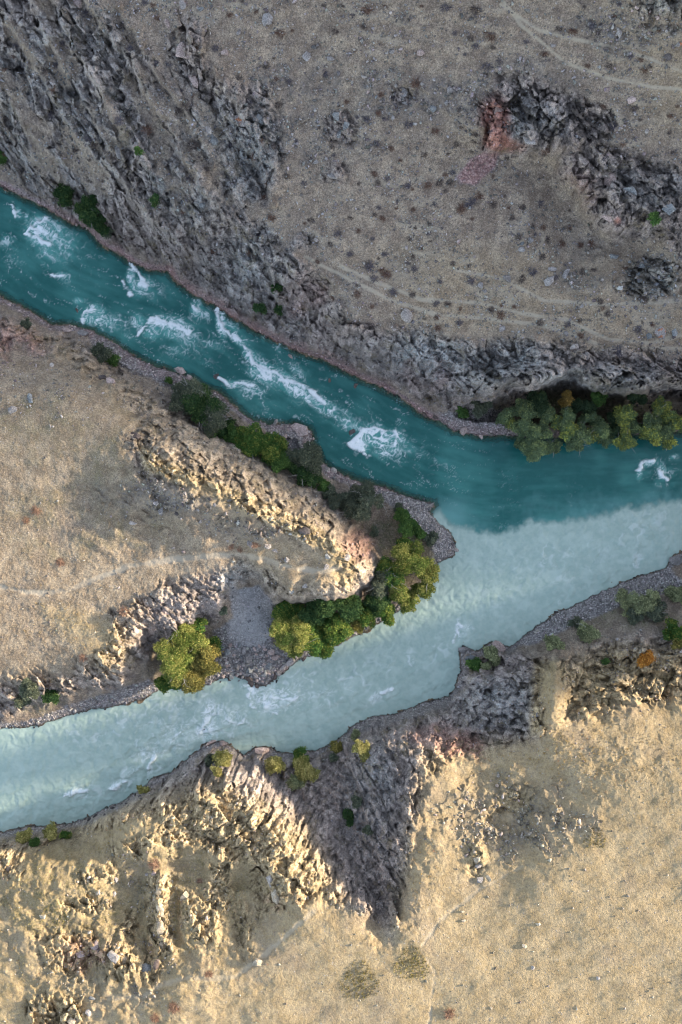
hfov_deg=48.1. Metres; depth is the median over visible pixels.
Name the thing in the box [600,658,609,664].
shrub
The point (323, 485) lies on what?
shrub
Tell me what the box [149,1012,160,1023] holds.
red shrub
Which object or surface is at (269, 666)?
boulder
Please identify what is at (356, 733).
shrub
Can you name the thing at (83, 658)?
red shrub
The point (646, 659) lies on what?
shrub
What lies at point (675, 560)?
boulder
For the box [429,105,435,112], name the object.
boulder
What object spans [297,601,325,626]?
tree
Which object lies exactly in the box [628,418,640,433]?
tree
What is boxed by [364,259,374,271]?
dry shrub
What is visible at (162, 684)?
tree
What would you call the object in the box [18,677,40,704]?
shrub
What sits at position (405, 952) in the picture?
broom patch
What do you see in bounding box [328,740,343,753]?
shrub
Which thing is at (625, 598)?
shrub
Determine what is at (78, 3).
boulder
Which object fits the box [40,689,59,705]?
shrub
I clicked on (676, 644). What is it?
shrub
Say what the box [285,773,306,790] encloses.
shrub
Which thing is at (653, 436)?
tree
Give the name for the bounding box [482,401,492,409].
shrub
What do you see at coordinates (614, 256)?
boulder
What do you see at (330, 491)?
shrub
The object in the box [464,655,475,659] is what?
boulder
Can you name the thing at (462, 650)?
boulder
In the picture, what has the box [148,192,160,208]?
shrub
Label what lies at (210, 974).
red shrub
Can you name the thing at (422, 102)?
loose stones
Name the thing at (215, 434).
shrub
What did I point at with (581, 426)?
tree
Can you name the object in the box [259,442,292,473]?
shrub
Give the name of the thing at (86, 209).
shrub
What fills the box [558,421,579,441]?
tree
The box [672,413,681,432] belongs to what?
tree
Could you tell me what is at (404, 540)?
tree
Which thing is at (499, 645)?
boulder
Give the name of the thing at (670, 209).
boulder
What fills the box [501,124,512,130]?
boulder
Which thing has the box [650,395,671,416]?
tree
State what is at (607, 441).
tree
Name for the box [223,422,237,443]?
shrub
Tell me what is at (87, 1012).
boulder
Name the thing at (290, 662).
boulder
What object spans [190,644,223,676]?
tree
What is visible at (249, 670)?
boulder
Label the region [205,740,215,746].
boulder
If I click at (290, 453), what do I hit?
shrub
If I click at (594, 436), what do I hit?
tree
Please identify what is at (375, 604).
tree
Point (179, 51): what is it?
boulder
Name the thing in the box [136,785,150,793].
shrub
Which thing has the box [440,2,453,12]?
dry shrub
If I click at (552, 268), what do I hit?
boulder
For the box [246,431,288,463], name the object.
shrub
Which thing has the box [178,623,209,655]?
tree
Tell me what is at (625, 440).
tree
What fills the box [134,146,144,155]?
shrub
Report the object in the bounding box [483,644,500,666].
shrub
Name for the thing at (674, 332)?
boulder
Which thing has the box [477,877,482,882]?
boulder
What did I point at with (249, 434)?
shrub
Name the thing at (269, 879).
boulder
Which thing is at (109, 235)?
shrub
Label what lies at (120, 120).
dry shrub
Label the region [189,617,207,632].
tree
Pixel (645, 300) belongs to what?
dry shrub
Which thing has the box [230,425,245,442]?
shrub
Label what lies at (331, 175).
boulder
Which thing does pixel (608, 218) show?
boulder
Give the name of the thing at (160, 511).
boulder
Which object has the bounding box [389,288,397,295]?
dry shrub
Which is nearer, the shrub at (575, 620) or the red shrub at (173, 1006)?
the red shrub at (173, 1006)
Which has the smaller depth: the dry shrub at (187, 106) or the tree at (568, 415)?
the dry shrub at (187, 106)
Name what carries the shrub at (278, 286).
on the terrain at (426, 744)
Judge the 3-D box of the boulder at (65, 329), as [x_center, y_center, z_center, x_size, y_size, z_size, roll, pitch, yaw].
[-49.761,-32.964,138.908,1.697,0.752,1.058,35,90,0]
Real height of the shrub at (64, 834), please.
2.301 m
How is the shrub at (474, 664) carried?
on the terrain at (426, 744)
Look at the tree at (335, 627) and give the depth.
133.84 m
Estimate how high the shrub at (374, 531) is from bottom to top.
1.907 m
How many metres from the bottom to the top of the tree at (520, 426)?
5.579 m
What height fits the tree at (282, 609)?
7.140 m
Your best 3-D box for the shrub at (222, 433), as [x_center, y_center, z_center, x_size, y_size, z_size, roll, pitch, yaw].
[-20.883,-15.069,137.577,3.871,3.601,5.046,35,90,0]
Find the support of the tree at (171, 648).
on the terrain at (426, 744)
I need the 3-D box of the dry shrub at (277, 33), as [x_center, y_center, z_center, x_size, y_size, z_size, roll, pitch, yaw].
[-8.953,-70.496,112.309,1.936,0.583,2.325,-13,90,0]
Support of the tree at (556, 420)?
on the terrain at (426, 744)
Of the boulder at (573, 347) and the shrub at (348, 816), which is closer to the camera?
the boulder at (573, 347)
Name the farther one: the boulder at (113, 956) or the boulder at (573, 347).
the boulder at (113, 956)
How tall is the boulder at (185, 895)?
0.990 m
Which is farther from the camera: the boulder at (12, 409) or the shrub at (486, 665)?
the shrub at (486, 665)
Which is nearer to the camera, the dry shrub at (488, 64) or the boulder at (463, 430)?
the dry shrub at (488, 64)
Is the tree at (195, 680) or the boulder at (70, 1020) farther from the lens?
the tree at (195, 680)
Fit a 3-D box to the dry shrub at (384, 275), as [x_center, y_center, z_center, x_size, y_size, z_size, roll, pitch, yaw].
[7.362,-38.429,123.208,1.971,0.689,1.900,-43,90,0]
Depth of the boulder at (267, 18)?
111.48 m
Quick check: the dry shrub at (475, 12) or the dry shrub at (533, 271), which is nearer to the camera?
the dry shrub at (475, 12)
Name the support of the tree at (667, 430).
on the terrain at (426, 744)
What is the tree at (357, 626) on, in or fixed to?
on the terrain at (426, 744)
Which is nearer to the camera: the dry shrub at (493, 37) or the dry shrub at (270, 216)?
the dry shrub at (493, 37)
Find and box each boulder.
[8,406,17,413]
[27,393,32,402]
[62,326,71,331]
[67,1017,75,1023]
[74,0,81,7]
[75,951,83,957]
[77,329,88,335]
[85,1009,90,1016]
[91,940,98,949]
[98,375,106,379]
[106,377,115,383]
[107,950,118,963]
[114,146,120,159]
[120,956,126,964]
[131,432,140,438]
[141,963,150,974]
[153,959,158,969]
[156,885,160,894]
[156,904,163,916]
[156,919,164,935]
[158,508,162,514]
[164,18,169,28]
[173,367,185,373]
[175,42,188,58]
[179,0,185,9]
[180,891,188,900]
[188,75,197,87]
[205,126,211,133]
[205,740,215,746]
[210,134,218,144]
[219,741,226,745]
[221,49,228,55]
[233,115,246,126]
[244,677,252,681]
[245,652,252,663]
[246,667,252,673]
[252,958,261,966]
[255,747,268,754]
[256,114,262,124]
[256,667,263,671]
[262,12,272,25]
[264,544,271,548]
[266,662,271,669]
[266,875,272,886]
[268,649,274,654]
[271,655,280,659]
[271,889,279,903]
[284,657,293,665]
[291,423,307,436]
[298,527,309,534]
[302,51,310,60]
[327,56,334,60]
[327,173,336,178]
[332,112,338,120]
[343,121,349,129]
[343,554,349,560]
[400,87,407,96]
[401,308,412,322]
[417,49,424,55]
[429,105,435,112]
[447,86,452,92]
[458,647,468,653]
[460,427,466,434]
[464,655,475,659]
[473,857,479,862]
[477,281,482,287]
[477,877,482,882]
[492,640,505,651]
[494,105,503,114]
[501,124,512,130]
[502,275,510,282]
[518,246,525,251]
[523,136,536,144]
[543,276,553,285]
[548,267,556,270]
[558,106,563,113]
[563,269,569,278]
[570,344,578,349]
[601,215,612,222]
[603,172,615,185]
[610,254,618,258]
[616,28,621,37]
[623,186,636,194]
[627,96,635,103]
[654,326,665,339]
[662,204,675,214]
[664,53,671,60]
[669,555,681,564]
[672,328,677,335]
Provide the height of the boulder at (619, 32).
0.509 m
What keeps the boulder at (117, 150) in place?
on the terrain at (426, 744)
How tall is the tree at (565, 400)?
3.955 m
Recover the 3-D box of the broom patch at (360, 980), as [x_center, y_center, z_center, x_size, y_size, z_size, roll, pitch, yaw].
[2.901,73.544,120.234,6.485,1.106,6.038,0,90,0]
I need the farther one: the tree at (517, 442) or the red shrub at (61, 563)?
the tree at (517, 442)
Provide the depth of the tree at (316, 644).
133.61 m
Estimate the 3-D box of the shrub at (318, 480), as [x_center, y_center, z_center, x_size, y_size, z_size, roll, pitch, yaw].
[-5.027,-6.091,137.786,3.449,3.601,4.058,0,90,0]
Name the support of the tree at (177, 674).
on the terrain at (426, 744)
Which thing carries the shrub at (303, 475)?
on the terrain at (426, 744)
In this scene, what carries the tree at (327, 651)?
on the terrain at (426, 744)
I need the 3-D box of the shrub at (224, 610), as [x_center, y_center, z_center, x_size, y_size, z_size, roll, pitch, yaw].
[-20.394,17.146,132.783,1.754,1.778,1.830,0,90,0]
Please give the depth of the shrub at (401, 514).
135.64 m
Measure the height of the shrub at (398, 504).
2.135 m
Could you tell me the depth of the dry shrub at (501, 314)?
123.89 m
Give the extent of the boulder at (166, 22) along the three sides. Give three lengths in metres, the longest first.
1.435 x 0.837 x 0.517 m
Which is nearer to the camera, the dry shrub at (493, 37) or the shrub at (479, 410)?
the dry shrub at (493, 37)
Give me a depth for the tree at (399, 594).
133.42 m
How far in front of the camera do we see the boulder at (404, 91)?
114.55 m
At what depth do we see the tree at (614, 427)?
136.98 m
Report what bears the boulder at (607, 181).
on the terrain at (426, 744)
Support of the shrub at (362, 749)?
on the terrain at (426, 744)
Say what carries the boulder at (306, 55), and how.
on the terrain at (426, 744)
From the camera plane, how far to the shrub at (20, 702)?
135.64 m
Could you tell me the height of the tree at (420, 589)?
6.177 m
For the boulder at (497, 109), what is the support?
on the terrain at (426, 744)
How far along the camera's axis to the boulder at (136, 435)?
125.52 m
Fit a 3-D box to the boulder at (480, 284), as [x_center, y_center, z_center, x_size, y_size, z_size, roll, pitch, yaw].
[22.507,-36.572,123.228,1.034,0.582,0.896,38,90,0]
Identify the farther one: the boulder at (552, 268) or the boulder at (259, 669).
the boulder at (259, 669)
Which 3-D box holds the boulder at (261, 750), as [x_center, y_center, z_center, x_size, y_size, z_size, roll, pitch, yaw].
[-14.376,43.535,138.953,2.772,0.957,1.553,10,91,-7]
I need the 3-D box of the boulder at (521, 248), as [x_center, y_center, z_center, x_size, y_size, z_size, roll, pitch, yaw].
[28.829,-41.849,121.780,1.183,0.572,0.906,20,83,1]
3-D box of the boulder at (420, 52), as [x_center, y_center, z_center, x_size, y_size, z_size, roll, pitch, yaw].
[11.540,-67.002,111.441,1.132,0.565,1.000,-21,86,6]
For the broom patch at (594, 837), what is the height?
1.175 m
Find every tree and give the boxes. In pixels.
[152,626,191,670]
[153,669,182,694]
[159,650,198,688]
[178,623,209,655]
[179,669,207,694]
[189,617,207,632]
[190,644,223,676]
[209,636,223,652]
[260,614,319,653]
[271,600,305,623]
[287,645,304,658]
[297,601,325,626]
[302,624,327,654]
[309,643,334,659]
[312,599,344,618]
[319,612,354,646]
[338,594,362,623]
[350,619,364,633]
[356,602,377,628]
[363,592,390,616]
[368,566,392,599]
[375,555,405,588]
[377,602,396,626]
[387,584,410,603]
[390,538,429,576]
[394,536,414,546]
[397,589,420,614]
[410,577,435,600]
[415,555,440,586]
[495,407,514,425]
[505,417,514,431]
[509,418,532,437]
[512,398,537,419]
[513,436,525,449]
[519,439,547,462]
[523,419,553,446]
[525,389,549,414]
[537,403,556,423]
[545,439,562,455]
[550,414,562,429]
[557,390,574,407]
[557,406,576,434]
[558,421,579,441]
[564,429,593,456]
[570,397,584,414]
[575,422,590,431]
[577,414,585,423]
[583,398,598,416]
[583,411,596,425]
[585,427,599,445]
[589,415,611,439]
[590,391,608,406]
[597,435,614,448]
[606,407,618,423]
[609,423,621,436]
[612,427,638,451]
[613,404,637,428]
[627,393,647,405]
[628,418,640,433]
[638,421,664,446]
[642,411,662,430]
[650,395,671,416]
[659,421,675,441]
[660,411,677,426]
[661,435,677,450]
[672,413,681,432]
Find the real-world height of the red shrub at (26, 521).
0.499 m
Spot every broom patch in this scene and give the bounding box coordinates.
[339,959,379,999]
[393,945,428,979]
[583,827,605,847]
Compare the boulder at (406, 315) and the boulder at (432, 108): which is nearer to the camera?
the boulder at (432, 108)
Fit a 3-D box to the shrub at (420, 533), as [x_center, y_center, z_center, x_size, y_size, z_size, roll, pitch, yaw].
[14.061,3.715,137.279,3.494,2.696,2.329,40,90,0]
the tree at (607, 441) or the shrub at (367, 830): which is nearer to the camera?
the shrub at (367, 830)
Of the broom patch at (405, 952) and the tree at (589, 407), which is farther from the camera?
the tree at (589, 407)
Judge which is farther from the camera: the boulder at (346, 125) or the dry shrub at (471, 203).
the dry shrub at (471, 203)
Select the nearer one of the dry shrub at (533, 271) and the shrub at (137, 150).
the shrub at (137, 150)
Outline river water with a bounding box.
[0,189,681,831]
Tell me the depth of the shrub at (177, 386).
136.79 m
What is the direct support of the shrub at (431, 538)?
on the terrain at (426, 744)
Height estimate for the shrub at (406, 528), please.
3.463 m
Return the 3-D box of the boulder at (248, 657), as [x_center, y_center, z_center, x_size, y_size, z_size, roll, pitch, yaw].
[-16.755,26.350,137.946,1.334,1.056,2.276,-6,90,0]
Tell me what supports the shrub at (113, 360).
on the terrain at (426, 744)
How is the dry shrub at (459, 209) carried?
on the terrain at (426, 744)
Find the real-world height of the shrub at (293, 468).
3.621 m
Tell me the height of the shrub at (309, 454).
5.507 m
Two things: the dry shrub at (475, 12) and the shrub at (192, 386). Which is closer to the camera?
the dry shrub at (475, 12)
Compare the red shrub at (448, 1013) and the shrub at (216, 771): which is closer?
the red shrub at (448, 1013)
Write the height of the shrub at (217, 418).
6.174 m
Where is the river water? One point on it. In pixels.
(544, 537)
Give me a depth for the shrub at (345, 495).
136.29 m
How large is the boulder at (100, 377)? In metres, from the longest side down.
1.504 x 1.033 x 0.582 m
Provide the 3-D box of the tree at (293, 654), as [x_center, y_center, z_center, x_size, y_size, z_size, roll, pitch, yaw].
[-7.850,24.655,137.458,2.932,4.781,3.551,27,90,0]
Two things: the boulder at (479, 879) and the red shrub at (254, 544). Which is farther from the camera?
the red shrub at (254, 544)
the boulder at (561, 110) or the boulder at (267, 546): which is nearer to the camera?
the boulder at (561, 110)
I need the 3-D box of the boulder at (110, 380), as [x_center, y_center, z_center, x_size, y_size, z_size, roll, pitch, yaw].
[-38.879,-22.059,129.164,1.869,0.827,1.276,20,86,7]
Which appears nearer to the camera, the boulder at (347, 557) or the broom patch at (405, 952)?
the broom patch at (405, 952)
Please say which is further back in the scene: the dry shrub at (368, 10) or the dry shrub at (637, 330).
the dry shrub at (637, 330)
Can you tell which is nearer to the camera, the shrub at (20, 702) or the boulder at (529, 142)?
the boulder at (529, 142)
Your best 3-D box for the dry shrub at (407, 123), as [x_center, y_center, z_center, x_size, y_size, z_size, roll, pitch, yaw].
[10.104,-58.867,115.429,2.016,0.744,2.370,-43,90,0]
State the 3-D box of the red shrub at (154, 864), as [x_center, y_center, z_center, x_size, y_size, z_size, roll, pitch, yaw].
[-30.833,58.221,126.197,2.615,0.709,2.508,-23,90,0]
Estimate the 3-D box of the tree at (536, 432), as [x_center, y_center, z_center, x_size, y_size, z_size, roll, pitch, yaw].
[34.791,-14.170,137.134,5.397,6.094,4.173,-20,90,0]
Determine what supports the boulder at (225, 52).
on the terrain at (426, 744)
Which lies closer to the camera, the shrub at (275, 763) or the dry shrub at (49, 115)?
the dry shrub at (49, 115)
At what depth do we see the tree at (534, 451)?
135.18 m
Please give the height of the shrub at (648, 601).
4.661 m
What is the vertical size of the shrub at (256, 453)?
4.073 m
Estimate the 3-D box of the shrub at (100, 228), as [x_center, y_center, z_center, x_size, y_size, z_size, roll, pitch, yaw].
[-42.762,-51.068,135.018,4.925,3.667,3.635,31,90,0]
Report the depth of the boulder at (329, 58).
112.97 m
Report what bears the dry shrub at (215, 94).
on the terrain at (426, 744)
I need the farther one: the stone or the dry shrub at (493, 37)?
the stone
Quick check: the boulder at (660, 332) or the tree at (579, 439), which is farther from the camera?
the tree at (579, 439)
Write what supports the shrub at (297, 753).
on the terrain at (426, 744)
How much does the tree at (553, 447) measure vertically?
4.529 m
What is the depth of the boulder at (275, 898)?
124.05 m
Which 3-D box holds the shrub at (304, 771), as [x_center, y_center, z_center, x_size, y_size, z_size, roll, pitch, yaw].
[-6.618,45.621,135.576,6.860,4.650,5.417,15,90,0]
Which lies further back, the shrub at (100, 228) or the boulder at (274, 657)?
the boulder at (274, 657)
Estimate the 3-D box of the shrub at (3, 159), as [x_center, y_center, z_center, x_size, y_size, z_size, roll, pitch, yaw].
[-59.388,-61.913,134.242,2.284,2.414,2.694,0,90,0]
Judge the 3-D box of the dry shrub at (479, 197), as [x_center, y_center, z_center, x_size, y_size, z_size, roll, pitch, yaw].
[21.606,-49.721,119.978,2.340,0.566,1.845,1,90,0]
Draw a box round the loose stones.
[0,0,681,1023]
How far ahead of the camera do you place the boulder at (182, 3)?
112.02 m
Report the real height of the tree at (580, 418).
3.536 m
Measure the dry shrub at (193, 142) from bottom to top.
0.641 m
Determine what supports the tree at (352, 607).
on the terrain at (426, 744)
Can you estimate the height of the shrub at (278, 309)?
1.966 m
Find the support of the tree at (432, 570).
on the terrain at (426, 744)
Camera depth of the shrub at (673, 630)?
132.35 m
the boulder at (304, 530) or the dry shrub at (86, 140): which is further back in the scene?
the boulder at (304, 530)
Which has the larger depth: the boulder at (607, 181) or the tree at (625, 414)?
the tree at (625, 414)
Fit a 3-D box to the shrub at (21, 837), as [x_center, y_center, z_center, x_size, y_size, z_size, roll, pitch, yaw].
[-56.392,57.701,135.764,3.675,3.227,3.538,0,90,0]
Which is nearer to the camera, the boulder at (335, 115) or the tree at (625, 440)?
the boulder at (335, 115)
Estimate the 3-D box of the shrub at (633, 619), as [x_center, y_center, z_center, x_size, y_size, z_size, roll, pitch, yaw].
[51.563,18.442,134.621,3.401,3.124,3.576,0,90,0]
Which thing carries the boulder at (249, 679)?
on the terrain at (426, 744)
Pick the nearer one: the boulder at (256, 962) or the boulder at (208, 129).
the boulder at (208, 129)
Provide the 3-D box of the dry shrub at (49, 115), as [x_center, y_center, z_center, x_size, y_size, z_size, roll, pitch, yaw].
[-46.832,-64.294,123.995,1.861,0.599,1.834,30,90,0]
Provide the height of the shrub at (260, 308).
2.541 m
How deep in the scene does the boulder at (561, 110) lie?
112.52 m
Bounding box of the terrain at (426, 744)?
[0,0,681,1023]
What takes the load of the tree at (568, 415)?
on the terrain at (426, 744)
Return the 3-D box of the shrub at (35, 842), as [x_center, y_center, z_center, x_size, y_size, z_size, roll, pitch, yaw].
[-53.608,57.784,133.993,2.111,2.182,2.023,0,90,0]
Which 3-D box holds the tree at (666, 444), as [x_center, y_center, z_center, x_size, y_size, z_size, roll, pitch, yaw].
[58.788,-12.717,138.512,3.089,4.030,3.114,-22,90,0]
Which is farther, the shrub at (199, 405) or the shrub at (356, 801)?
the shrub at (199, 405)
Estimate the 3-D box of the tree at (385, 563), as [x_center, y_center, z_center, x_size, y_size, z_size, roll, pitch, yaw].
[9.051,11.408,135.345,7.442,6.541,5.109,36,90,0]
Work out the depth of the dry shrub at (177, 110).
116.52 m
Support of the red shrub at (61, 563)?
on the terrain at (426, 744)
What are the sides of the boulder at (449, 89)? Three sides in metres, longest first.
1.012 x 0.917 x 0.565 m
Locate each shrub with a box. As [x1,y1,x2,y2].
[0,151,7,165]
[14,695,32,707]
[14,827,32,843]
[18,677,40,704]
[19,317,31,328]
[22,516,29,524]
[28,836,39,846]
[29,505,41,514]
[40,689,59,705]
[42,821,57,841]
[47,110,55,118]
[52,183,74,208]
[55,557,65,566]
[58,829,72,838]
[73,194,100,226]
[78,654,88,662]
[79,134,91,145]
[85,213,109,236]
[90,342,115,364]
[100,226,114,238]
[106,353,120,366]
[113,116,123,126]
[118,606,129,616]
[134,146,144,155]
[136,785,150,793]
[141,124,154,135]
[147,858,161,872]
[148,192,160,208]
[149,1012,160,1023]
[164,376,172,383]
[166,1001,183,1014]
[168,376,205,414]
[170,377,188,393]
[175,106,182,117]
[179,382,225,430]
[180,98,192,110]
[185,140,200,149]
[200,398,233,438]
[201,421,219,437]
[203,752,215,766]
[205,970,211,977]
[208,89,218,99]
[209,747,232,766]
[209,764,222,777]
[217,417,236,438]
[219,606,227,615]
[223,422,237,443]
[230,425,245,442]
[234,422,262,458]
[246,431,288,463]
[249,434,264,456]
[251,541,261,548]
[252,302,266,315]
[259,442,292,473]
[264,755,286,774]
[265,215,276,222]
[270,283,282,293]
[273,305,283,316]
[275,29,285,38]
[285,448,297,467]
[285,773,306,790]
[286,753,322,788]
[288,462,299,474]
[289,466,319,492]
[292,435,323,475]
[292,746,309,765]
[308,474,321,488]
[316,476,330,491]
[318,484,336,498]
[327,493,342,509]
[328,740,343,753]
[328,752,338,762]
[337,479,386,522]
[341,491,350,511]
[341,808,353,827]
[350,728,360,739]
[351,739,370,761]
[351,795,361,808]
[359,4,372,15]
[362,824,373,835]
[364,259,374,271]
[369,524,378,538]
[382,269,391,278]
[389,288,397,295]
[393,502,403,512]
[393,507,414,523]
[397,519,419,537]
[400,121,412,128]
[410,78,420,90]
[412,526,427,538]
[423,530,438,547]
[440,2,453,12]
[443,1008,455,1021]
[455,406,469,418]
[456,202,466,213]
[463,195,476,209]
[465,657,481,671]
[468,5,483,15]
[470,400,487,418]
[473,191,485,200]
[480,62,492,72]
[480,662,491,669]
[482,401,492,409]
[483,32,496,42]
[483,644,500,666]
[497,311,504,321]
[528,267,538,276]
[543,633,565,650]
[566,616,582,630]
[568,27,577,35]
[575,620,605,645]
[588,23,595,30]
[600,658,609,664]
[612,344,622,356]
[612,583,642,617]
[626,608,643,625]
[633,325,641,334]
[633,588,664,617]
[636,649,655,667]
[639,296,646,303]
[645,599,667,622]
[646,211,661,226]
[661,585,681,603]
[662,616,681,640]
[670,638,681,649]
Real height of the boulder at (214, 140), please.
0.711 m
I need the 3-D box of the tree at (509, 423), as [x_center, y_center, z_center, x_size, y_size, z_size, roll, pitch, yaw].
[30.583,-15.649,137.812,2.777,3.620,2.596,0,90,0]
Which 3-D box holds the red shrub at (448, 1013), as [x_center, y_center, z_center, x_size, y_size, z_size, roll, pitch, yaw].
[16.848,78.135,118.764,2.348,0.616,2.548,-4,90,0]
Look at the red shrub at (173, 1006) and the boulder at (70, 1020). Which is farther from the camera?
the boulder at (70, 1020)
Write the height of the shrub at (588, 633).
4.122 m
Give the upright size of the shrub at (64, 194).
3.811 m
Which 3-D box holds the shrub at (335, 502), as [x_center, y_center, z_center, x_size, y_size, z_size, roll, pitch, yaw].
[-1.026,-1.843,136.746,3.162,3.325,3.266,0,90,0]
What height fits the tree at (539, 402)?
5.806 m
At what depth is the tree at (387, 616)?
135.10 m
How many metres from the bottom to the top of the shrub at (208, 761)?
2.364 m
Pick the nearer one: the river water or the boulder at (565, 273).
the boulder at (565, 273)
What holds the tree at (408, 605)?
on the terrain at (426, 744)
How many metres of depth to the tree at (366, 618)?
134.93 m
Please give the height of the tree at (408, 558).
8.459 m
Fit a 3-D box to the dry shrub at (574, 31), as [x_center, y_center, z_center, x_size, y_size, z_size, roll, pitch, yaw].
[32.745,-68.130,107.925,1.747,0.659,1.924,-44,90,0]
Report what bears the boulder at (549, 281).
on the terrain at (426, 744)
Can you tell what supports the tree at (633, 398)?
on the terrain at (426, 744)
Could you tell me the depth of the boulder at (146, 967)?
125.18 m
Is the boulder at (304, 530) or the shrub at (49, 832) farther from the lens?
the shrub at (49, 832)
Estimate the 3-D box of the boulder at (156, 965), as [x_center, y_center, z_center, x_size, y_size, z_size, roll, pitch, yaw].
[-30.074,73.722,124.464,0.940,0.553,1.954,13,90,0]
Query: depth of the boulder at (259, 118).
115.72 m
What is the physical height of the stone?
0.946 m
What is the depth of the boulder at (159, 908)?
125.23 m
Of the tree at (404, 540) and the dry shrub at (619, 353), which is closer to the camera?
the dry shrub at (619, 353)
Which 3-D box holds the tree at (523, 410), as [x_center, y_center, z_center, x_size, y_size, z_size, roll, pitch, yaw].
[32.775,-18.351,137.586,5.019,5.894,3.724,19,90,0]
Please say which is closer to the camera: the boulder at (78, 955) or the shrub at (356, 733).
the boulder at (78, 955)
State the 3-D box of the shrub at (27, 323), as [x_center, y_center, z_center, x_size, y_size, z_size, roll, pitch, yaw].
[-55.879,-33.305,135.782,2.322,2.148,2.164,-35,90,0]
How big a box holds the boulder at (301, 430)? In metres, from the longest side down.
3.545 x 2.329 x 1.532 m
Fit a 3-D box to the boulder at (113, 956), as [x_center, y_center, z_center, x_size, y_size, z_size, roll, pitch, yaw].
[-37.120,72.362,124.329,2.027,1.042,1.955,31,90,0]
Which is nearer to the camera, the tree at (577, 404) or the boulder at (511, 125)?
the boulder at (511, 125)
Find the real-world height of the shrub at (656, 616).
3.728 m
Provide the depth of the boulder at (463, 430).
139.33 m
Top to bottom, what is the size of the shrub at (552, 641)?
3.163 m
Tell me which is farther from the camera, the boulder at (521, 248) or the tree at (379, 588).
the tree at (379, 588)
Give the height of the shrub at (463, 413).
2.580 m
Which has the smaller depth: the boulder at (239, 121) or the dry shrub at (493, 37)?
the dry shrub at (493, 37)
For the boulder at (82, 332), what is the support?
on the terrain at (426, 744)
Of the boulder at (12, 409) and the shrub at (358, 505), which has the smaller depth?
the boulder at (12, 409)
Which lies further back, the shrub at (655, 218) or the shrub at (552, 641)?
the shrub at (552, 641)
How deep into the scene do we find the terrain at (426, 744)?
123.87 m
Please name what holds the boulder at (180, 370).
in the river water
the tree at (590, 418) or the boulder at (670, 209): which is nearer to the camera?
the boulder at (670, 209)
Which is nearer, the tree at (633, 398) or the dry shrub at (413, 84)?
the dry shrub at (413, 84)
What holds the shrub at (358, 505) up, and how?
on the terrain at (426, 744)
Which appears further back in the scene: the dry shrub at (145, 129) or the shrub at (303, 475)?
the shrub at (303, 475)
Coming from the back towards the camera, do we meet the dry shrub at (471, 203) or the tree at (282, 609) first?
the tree at (282, 609)
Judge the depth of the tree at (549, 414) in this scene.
136.20 m
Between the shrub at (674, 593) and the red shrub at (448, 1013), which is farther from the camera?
the shrub at (674, 593)
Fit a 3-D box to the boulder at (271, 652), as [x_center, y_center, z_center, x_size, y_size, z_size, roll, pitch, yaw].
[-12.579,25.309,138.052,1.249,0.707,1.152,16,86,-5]
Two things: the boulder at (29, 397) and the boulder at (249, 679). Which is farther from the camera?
the boulder at (249, 679)
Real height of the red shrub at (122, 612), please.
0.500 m
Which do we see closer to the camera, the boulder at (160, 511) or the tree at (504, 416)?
the boulder at (160, 511)
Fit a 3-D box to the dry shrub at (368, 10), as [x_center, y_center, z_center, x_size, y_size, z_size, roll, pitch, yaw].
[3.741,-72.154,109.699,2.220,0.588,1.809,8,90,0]
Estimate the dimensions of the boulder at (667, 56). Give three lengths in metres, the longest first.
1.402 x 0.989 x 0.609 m
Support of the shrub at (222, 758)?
on the terrain at (426, 744)
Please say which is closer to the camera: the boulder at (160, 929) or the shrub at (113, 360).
the boulder at (160, 929)
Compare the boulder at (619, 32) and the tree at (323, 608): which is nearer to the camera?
the boulder at (619, 32)
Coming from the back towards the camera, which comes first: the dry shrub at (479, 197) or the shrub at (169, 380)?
the shrub at (169, 380)
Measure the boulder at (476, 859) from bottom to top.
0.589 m
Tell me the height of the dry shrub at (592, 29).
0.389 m
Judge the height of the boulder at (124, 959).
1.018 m
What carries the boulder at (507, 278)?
on the terrain at (426, 744)
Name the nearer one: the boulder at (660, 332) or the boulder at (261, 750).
the boulder at (660, 332)
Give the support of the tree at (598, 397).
on the terrain at (426, 744)
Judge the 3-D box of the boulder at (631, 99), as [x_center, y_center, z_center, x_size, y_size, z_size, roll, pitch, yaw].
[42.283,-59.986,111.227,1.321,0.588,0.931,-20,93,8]
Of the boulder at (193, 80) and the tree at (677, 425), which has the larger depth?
the tree at (677, 425)
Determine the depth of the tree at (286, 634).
132.00 m
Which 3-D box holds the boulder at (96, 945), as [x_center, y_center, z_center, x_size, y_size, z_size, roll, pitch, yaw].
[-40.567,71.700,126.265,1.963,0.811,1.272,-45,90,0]
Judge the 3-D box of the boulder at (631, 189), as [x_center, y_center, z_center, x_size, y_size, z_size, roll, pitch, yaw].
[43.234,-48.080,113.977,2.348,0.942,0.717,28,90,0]
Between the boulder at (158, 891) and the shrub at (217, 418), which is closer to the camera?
the boulder at (158, 891)
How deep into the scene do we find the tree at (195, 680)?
133.47 m
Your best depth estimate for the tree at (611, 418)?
137.36 m
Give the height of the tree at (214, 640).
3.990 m
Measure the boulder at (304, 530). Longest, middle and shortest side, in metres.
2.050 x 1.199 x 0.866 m
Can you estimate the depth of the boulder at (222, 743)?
138.96 m
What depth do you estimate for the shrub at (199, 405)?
134.66 m
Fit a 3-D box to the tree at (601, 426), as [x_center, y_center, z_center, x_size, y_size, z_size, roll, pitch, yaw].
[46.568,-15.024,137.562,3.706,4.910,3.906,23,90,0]
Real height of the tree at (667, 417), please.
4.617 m
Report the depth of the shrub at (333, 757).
137.00 m
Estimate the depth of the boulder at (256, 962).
122.01 m
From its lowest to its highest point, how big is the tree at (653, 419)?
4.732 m

